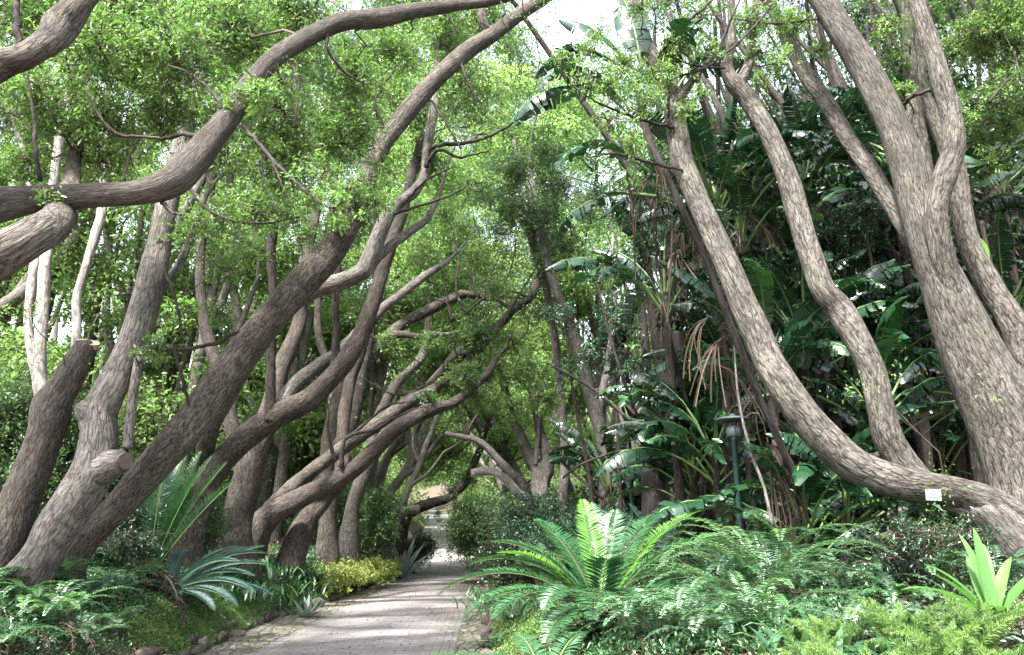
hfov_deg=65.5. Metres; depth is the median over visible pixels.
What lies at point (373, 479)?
camphor tree
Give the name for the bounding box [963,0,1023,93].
tall tree
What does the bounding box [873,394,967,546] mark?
giant strelitzia
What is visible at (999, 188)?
giant strelitzia
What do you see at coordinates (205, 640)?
edging stone
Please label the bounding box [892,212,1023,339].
giant strelitzia
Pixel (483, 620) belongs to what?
edging stone
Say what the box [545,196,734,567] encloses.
giant strelitzia
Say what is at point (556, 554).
cycad
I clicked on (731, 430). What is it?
lamp post
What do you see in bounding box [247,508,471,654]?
path
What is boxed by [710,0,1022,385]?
tall tree
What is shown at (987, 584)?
agave
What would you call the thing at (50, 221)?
camphor tree
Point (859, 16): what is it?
tall tree
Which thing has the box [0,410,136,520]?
shrub
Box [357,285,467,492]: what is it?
camphor tree
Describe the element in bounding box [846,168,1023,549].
giant strelitzia
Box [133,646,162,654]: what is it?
edging stone
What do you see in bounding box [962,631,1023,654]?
foxtail fern
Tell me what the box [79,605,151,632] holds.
fern
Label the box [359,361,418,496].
camphor tree
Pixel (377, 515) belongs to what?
shrub
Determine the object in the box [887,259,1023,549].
giant strelitzia
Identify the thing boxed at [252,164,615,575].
camphor tree
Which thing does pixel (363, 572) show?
shrub
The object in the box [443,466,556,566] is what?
shrub
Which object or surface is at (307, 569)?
strap leaf clump
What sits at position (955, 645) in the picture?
foxtail fern
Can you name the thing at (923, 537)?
shrub
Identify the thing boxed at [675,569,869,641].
fern
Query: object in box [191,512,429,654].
path edge
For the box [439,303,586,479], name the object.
camphor tree
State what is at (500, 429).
camphor tree
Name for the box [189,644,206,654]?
edging stone
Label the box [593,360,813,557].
giant strelitzia
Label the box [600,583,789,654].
fern
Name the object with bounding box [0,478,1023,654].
ground
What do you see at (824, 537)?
fern
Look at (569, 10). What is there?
sky
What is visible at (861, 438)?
giant strelitzia
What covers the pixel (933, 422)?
giant strelitzia
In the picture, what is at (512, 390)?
camphor tree
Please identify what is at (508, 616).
fern
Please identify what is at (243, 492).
camphor tree
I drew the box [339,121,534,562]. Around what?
camphor tree
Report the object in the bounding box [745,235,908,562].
giant strelitzia
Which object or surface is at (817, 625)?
foxtail fern
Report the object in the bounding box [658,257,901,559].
giant strelitzia
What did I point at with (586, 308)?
tall tree
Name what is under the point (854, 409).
giant strelitzia
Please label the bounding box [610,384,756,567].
giant strelitzia
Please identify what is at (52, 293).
tall tree
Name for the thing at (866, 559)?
fern
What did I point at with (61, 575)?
fern
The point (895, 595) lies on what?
fern
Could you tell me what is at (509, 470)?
bare tree
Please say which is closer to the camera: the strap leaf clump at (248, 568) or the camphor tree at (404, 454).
the strap leaf clump at (248, 568)
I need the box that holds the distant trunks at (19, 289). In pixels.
[0,72,422,542]
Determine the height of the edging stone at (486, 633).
0.231 m
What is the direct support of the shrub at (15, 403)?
on the ground at (433, 491)
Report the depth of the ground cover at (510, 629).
9.74 m
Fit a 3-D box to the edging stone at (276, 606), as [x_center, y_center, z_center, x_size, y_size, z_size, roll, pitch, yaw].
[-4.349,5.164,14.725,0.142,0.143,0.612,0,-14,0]
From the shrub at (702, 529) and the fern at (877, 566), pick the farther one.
the shrub at (702, 529)
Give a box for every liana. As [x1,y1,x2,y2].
[546,362,647,478]
[552,447,602,499]
[596,281,660,467]
[626,170,636,281]
[666,221,673,323]
[733,345,773,525]
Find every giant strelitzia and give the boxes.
[513,0,811,544]
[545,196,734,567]
[546,417,674,521]
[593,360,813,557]
[595,374,766,499]
[599,97,827,554]
[605,385,785,556]
[606,416,798,523]
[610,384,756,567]
[636,140,831,554]
[641,289,775,536]
[642,438,950,574]
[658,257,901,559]
[700,212,942,560]
[705,401,967,567]
[713,85,927,477]
[728,254,861,546]
[729,247,887,554]
[729,295,961,553]
[734,170,886,527]
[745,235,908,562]
[770,250,925,429]
[773,65,1017,526]
[801,336,930,561]
[824,133,1023,483]
[833,286,932,556]
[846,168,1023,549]
[856,315,942,442]
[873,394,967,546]
[880,84,1023,293]
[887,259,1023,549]
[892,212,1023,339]
[896,396,952,525]
[931,421,972,475]
[964,155,1012,340]
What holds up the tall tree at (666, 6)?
on the ground at (433, 491)
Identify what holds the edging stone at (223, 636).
on the path edge at (270, 632)
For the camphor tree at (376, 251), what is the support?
on the ground at (433, 491)
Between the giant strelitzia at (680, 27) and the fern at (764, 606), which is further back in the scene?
the giant strelitzia at (680, 27)
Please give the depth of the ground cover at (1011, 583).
6.46 m
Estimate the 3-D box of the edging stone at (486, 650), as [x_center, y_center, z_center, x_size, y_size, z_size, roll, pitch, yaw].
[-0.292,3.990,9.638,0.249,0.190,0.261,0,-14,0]
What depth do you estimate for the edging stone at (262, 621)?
13.29 m
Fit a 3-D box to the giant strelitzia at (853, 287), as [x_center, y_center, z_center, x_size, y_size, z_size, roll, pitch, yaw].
[3.958,1.015,10.744,2.411,4.885,2.996,12,-19,-40]
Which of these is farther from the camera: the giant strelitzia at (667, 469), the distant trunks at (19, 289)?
the distant trunks at (19, 289)
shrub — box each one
[0,356,96,518]
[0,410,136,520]
[90,493,220,569]
[140,464,236,564]
[288,484,420,560]
[312,549,402,598]
[406,528,441,573]
[431,485,526,572]
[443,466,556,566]
[474,524,532,592]
[478,480,608,568]
[506,497,640,583]
[623,513,751,570]
[835,506,1016,599]
[868,471,972,570]
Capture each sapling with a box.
[535,297,596,527]
[592,290,634,544]
[632,219,712,557]
[675,196,760,561]
[745,231,795,552]
[816,206,868,559]
[817,184,943,558]
[829,219,894,330]
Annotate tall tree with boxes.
[0,0,193,399]
[5,0,235,359]
[99,0,326,480]
[167,0,391,541]
[298,0,517,554]
[420,0,669,524]
[568,0,745,529]
[590,0,885,384]
[709,0,982,122]
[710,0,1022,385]
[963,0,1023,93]
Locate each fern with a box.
[0,566,32,588]
[0,577,74,619]
[0,579,142,654]
[0,618,75,654]
[36,612,133,647]
[54,558,104,581]
[55,576,148,605]
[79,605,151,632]
[84,564,168,595]
[91,554,129,565]
[105,566,155,585]
[467,633,507,651]
[483,597,539,624]
[529,617,617,649]
[532,588,714,654]
[579,593,719,654]
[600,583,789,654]
[603,588,720,633]
[605,540,857,609]
[626,530,833,604]
[626,553,711,586]
[627,511,917,605]
[632,547,788,592]
[648,545,862,605]
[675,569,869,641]
[700,528,871,585]
[704,597,858,640]
[708,517,885,575]
[761,620,850,654]
[763,561,895,597]
[781,600,931,645]
[785,613,870,646]
[787,554,971,600]
[787,575,850,596]
[799,625,931,654]
[812,549,917,578]
[841,532,1016,590]
[842,595,950,648]
[845,571,958,606]
[865,611,1019,654]
[934,592,1023,654]
[946,544,1023,578]
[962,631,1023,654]
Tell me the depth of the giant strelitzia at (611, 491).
16.50 m
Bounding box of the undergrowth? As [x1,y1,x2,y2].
[391,479,746,525]
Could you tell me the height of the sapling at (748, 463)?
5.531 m
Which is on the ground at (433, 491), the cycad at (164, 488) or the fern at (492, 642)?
the cycad at (164, 488)
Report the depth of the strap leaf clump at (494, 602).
13.79 m
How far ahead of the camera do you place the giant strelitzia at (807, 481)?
8.99 m
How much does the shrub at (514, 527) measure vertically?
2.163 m
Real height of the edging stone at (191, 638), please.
0.147 m
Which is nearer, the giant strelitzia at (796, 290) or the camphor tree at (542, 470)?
the giant strelitzia at (796, 290)
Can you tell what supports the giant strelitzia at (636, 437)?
on the ground at (433, 491)
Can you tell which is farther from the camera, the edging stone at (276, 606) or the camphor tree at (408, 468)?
the camphor tree at (408, 468)
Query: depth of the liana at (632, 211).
9.93 m
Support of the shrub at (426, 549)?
on the ground at (433, 491)
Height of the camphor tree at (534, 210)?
14.368 m
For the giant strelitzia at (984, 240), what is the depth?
10.14 m
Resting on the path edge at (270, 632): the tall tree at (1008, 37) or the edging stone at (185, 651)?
the edging stone at (185, 651)
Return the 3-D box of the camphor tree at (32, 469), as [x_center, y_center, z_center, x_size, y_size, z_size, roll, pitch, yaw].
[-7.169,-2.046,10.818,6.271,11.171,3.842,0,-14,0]
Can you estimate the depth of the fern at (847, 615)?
5.31 m
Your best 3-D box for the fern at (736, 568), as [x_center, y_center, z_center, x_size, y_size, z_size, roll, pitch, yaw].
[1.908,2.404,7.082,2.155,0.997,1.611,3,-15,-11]
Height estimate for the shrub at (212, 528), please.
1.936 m
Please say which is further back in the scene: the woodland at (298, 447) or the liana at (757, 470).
the woodland at (298, 447)
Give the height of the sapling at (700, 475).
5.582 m
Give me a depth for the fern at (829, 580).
7.44 m
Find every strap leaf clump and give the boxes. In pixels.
[203,571,258,592]
[212,562,257,576]
[230,565,271,580]
[233,579,277,600]
[240,580,311,597]
[259,555,304,572]
[266,585,308,604]
[268,561,327,576]
[279,597,320,615]
[284,579,333,595]
[297,570,340,587]
[302,558,331,573]
[303,567,347,580]
[451,590,502,610]
[457,585,502,603]
[467,590,532,614]
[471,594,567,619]
[473,596,540,620]
[726,620,799,654]
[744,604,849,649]
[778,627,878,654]
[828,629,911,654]
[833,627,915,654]
[885,611,975,650]
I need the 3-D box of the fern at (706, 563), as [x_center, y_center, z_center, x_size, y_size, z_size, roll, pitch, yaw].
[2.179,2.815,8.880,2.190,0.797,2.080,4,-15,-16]
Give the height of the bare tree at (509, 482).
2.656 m
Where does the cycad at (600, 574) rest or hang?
on the ground at (433, 491)
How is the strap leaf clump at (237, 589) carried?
on the ground at (433, 491)
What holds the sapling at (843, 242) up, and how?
on the ground at (433, 491)
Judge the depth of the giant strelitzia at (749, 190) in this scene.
11.89 m
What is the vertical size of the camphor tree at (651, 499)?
13.322 m
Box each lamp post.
[618,464,640,569]
[715,413,750,550]
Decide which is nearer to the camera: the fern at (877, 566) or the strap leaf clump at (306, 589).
the fern at (877, 566)
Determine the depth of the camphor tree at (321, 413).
28.65 m
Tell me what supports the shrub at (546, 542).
on the ground at (433, 491)
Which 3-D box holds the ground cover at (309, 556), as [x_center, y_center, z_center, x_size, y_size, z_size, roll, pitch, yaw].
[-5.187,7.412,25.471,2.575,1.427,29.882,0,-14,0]
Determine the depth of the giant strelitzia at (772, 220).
13.15 m
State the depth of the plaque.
7.72 m
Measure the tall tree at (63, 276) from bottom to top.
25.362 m
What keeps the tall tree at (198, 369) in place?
on the ground at (433, 491)
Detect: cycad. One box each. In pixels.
[104,451,232,628]
[131,545,271,610]
[430,631,629,654]
[437,499,725,647]
[498,539,571,607]
[533,516,662,601]
[603,496,706,585]
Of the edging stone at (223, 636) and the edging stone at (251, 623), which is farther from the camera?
the edging stone at (251, 623)
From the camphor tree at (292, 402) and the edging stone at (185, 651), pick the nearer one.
the edging stone at (185, 651)
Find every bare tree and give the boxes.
[444,403,533,508]
[471,466,532,518]
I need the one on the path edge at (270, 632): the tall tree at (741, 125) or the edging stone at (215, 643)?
the edging stone at (215, 643)
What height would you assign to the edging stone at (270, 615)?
0.192 m
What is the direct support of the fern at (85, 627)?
on the ground at (433, 491)
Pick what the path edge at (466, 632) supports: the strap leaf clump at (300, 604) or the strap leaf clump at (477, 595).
the strap leaf clump at (477, 595)
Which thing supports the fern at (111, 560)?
on the ground at (433, 491)
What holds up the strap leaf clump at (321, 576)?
on the ground at (433, 491)
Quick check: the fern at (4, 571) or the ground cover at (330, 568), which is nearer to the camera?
the fern at (4, 571)
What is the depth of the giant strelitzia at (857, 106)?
12.68 m
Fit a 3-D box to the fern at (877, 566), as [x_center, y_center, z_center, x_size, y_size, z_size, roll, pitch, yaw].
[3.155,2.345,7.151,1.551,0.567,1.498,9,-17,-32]
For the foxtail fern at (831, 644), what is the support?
on the ground at (433, 491)
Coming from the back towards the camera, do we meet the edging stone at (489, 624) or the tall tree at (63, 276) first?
the tall tree at (63, 276)
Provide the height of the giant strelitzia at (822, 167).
7.503 m
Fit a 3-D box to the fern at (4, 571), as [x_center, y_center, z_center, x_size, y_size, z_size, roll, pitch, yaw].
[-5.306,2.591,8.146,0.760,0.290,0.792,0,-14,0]
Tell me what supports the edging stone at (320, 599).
on the path edge at (270, 632)
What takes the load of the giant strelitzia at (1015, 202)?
on the ground at (433, 491)
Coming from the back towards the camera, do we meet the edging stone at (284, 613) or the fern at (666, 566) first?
the edging stone at (284, 613)
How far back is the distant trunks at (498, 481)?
45.25 m
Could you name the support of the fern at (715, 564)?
on the ground at (433, 491)
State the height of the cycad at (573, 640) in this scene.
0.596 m
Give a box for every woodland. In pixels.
[0,101,413,541]
[47,338,744,530]
[562,26,1023,558]
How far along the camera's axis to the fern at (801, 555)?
7.05 m
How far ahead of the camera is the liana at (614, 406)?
14.07 m
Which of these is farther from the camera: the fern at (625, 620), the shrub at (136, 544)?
the shrub at (136, 544)
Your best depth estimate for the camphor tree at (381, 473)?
32.55 m
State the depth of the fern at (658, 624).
6.76 m
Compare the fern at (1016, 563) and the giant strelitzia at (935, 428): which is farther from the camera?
the giant strelitzia at (935, 428)
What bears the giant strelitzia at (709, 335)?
on the ground at (433, 491)
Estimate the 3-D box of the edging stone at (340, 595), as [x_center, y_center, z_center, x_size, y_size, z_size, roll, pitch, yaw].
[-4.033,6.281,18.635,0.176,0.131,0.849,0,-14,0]
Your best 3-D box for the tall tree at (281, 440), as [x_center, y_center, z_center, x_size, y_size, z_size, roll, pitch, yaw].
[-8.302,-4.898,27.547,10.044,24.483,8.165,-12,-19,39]
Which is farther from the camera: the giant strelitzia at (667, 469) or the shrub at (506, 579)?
the shrub at (506, 579)
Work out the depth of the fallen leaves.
14.73 m
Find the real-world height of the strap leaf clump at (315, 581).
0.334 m
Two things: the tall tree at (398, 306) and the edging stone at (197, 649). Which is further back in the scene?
the tall tree at (398, 306)
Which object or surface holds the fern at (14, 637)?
on the ground at (433, 491)
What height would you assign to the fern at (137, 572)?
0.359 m
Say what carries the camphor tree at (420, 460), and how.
on the ground at (433, 491)
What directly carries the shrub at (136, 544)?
on the ground at (433, 491)
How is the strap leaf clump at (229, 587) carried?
on the ground at (433, 491)
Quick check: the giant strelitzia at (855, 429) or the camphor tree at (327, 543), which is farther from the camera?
the camphor tree at (327, 543)
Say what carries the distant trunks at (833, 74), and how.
on the ground at (433, 491)
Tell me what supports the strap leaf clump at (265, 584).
on the ground at (433, 491)
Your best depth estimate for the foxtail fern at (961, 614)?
4.39 m
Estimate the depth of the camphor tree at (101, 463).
9.27 m
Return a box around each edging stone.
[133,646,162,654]
[177,648,190,654]
[183,633,195,645]
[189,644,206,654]
[197,635,209,648]
[210,637,217,645]
[215,625,225,632]
[217,630,228,643]
[220,620,237,629]
[228,629,245,638]
[241,620,252,630]
[258,617,264,624]
[265,610,275,622]
[271,603,279,609]
[278,609,290,617]
[312,597,324,606]
[329,595,337,601]
[337,593,343,599]
[480,628,491,639]
[480,648,494,654]
[481,616,488,624]
[486,621,495,627]
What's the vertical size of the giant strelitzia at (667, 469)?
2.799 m
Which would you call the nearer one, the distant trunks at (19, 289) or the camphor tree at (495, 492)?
the distant trunks at (19, 289)
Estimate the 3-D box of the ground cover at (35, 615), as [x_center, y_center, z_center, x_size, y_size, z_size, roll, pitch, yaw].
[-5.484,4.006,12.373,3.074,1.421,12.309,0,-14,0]
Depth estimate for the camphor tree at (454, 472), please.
91.84 m
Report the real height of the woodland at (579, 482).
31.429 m
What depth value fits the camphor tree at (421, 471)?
60.57 m
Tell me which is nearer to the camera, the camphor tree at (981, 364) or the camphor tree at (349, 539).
the camphor tree at (981, 364)
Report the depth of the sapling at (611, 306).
15.61 m
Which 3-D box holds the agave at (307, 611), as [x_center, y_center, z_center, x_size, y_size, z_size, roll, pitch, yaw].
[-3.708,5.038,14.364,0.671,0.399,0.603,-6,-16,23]
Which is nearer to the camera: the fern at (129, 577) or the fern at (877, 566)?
the fern at (877, 566)
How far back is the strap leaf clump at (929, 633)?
4.90 m
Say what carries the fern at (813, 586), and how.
on the ground at (433, 491)
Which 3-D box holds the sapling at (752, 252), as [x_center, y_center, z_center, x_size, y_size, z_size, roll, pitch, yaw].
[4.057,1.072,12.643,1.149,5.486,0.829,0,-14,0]
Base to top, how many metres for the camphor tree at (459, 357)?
16.276 m
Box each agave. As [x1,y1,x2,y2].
[292,594,328,616]
[365,536,439,578]
[902,527,1023,617]
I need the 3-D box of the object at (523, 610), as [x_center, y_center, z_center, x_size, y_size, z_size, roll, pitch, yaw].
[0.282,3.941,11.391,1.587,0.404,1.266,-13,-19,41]
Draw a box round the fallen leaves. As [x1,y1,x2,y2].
[236,564,481,653]
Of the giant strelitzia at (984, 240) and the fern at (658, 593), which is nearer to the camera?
the fern at (658, 593)
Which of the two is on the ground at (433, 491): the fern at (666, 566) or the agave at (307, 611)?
the fern at (666, 566)
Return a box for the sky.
[0,0,1022,388]
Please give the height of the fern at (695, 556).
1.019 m
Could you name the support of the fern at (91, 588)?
on the ground at (433, 491)
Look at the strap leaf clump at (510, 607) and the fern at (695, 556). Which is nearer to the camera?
the fern at (695, 556)
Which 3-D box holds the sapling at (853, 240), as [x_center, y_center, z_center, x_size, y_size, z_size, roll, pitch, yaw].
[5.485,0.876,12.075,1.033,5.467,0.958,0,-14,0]
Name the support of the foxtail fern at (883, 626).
on the ground at (433, 491)
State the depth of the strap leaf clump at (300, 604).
14.92 m
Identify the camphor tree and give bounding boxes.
[0,0,216,567]
[0,0,340,601]
[0,0,626,280]
[57,0,586,590]
[146,160,444,460]
[164,0,538,573]
[167,0,379,583]
[192,0,550,553]
[224,323,546,577]
[244,102,611,567]
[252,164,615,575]
[276,14,587,509]
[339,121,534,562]
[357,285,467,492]
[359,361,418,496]
[370,288,496,540]
[371,285,512,553]
[371,290,464,491]
[379,287,502,563]
[384,208,631,489]
[403,410,451,488]
[412,217,593,517]
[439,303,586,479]
[441,408,499,496]
[442,315,581,491]
[442,411,483,489]
[444,352,578,502]
[449,410,530,492]
[467,25,640,548]
[543,0,1023,578]
[548,6,760,542]
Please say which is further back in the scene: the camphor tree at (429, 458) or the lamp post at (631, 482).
the camphor tree at (429, 458)
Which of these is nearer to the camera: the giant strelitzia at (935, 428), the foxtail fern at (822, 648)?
the foxtail fern at (822, 648)
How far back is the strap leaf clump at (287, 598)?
14.75 m
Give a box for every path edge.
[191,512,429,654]
[434,508,486,654]
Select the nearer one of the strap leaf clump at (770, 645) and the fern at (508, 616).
the strap leaf clump at (770, 645)
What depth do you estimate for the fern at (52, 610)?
7.80 m
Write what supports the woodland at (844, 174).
on the ground at (433, 491)
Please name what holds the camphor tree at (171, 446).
on the ground at (433, 491)
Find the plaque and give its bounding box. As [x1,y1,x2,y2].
[925,489,941,500]
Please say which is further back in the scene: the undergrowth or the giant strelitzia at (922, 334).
the undergrowth
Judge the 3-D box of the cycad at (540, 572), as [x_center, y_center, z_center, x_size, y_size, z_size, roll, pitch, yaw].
[0.622,4.037,12.941,1.292,1.171,1.418,-7,-16,26]
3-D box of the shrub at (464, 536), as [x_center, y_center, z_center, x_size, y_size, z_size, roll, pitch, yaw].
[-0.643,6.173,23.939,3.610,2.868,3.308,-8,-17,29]
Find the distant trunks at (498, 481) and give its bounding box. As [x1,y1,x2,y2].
[53,289,735,525]
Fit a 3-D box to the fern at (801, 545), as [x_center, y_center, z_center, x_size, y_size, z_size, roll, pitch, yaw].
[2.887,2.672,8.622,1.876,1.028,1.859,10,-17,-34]
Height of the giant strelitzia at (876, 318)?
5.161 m
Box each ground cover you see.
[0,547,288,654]
[126,542,377,635]
[268,544,393,595]
[487,577,633,654]
[516,574,878,654]
[575,545,1023,654]
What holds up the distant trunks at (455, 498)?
on the ground at (433, 491)
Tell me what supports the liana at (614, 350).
hanging from the giant strelitzia at (636, 437)
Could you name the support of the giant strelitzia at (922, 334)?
on the ground at (433, 491)
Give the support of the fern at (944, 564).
on the ground at (433, 491)
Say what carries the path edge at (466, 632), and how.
on the ground at (433, 491)
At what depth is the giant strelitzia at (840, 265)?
11.78 m
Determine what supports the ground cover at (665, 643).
on the ground at (433, 491)
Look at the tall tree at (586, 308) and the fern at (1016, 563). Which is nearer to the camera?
the fern at (1016, 563)
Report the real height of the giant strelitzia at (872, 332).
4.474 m
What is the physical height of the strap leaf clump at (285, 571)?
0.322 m
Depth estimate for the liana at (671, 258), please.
9.46 m
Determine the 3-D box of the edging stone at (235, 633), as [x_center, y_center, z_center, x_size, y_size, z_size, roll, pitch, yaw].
[-4.085,4.547,11.775,0.198,0.155,0.698,0,-14,0]
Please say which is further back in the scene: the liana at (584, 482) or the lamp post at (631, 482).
the liana at (584, 482)
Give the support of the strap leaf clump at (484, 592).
on the ground at (433, 491)
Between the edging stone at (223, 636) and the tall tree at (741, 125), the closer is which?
the edging stone at (223, 636)
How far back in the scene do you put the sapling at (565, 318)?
16.06 m
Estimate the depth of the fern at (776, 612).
5.82 m
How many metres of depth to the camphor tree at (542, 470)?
25.69 m
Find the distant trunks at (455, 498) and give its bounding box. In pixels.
[405,408,640,501]
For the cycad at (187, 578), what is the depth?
10.96 m
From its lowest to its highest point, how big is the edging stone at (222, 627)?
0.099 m
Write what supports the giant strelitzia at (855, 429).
on the ground at (433, 491)
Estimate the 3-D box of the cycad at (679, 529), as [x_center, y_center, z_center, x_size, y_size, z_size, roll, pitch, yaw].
[2.078,3.068,11.235,1.541,1.429,1.576,5,-15,-20]
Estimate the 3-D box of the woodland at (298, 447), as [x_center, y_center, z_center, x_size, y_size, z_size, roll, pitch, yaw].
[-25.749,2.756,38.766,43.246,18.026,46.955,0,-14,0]
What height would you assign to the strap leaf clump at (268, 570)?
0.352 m
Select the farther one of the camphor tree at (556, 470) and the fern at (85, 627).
the camphor tree at (556, 470)
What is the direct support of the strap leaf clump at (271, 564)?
on the ground at (433, 491)
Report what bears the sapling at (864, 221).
on the ground at (433, 491)
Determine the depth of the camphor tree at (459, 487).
27.09 m
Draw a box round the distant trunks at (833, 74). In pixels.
[511,0,1023,532]
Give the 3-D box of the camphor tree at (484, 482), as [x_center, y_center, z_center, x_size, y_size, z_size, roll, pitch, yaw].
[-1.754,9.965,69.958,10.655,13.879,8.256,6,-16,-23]
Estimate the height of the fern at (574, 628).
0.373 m
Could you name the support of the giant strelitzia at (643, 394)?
on the ground at (433, 491)
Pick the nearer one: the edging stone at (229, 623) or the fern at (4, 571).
the fern at (4, 571)
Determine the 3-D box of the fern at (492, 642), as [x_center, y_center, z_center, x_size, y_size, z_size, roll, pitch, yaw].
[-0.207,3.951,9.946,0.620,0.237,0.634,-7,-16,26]
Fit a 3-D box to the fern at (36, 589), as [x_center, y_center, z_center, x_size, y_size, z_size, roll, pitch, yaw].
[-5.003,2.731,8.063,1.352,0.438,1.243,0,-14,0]

